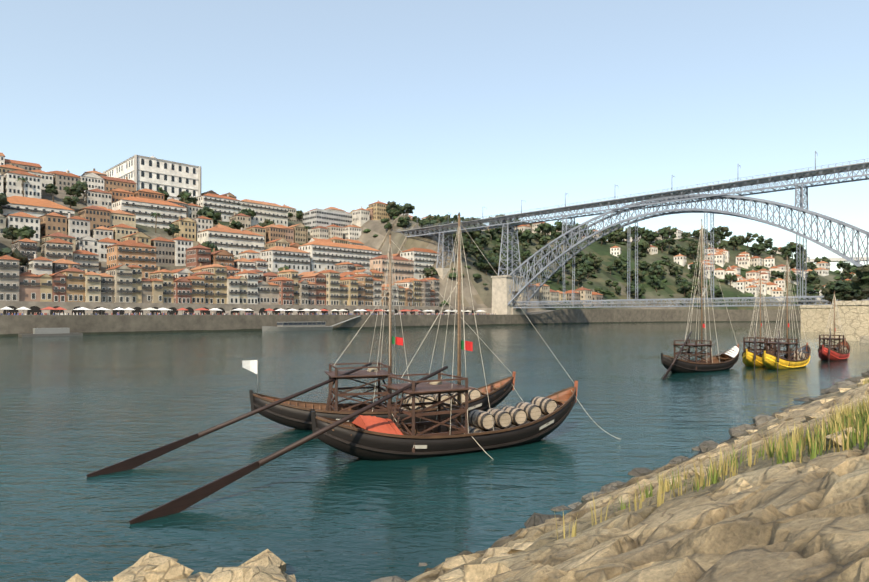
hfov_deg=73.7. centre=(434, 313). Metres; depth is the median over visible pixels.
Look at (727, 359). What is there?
black rabelo
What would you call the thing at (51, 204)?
old town tile roofs
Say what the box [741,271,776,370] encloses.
yellow rabelo
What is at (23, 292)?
old town house walls
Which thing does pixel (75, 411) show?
river water
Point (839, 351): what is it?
red rabelo
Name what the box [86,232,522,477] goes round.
rabelo boat
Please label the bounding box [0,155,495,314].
buildings
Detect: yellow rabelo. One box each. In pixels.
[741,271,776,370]
[762,256,810,373]
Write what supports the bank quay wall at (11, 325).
in the river water
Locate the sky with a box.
[0,0,868,271]
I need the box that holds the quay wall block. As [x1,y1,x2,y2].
[800,300,868,342]
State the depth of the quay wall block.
131.89 m
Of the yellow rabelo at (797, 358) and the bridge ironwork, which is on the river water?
the yellow rabelo at (797, 358)
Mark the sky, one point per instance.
(437, 107)
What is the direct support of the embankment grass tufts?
on the stone embankment
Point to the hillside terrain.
(481, 293)
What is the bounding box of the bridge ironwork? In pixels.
[392,151,868,307]
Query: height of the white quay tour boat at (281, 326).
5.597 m
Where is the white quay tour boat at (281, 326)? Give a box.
[18,316,359,336]
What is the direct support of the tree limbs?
on the hillside terrain
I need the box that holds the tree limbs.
[8,181,857,304]
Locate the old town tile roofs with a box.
[0,152,854,294]
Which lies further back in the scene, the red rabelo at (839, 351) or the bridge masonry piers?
the bridge masonry piers
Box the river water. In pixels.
[0,322,868,581]
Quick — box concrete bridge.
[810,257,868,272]
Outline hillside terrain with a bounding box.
[0,189,843,314]
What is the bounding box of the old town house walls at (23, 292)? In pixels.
[0,155,854,308]
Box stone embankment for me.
[407,376,868,581]
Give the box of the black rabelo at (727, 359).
[661,219,739,379]
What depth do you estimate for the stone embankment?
6.86 m
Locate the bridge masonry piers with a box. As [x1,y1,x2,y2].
[436,268,525,314]
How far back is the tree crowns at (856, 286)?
441.09 m
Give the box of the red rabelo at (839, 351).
[817,290,849,362]
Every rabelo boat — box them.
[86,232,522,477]
[129,212,618,523]
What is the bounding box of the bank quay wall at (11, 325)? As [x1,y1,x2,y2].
[0,301,800,336]
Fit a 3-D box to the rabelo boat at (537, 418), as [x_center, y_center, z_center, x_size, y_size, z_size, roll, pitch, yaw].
[-0.615,0.900,23.820,20.871,11.050,6.268,0,0,-25]
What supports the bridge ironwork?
on the bridge masonry piers
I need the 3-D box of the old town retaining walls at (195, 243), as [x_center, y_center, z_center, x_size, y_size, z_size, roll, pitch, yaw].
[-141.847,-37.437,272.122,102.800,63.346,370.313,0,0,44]
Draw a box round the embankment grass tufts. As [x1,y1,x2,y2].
[554,378,868,539]
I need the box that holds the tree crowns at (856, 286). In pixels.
[0,178,868,307]
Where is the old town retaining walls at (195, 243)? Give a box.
[41,189,419,273]
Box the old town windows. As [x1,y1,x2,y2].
[0,157,829,305]

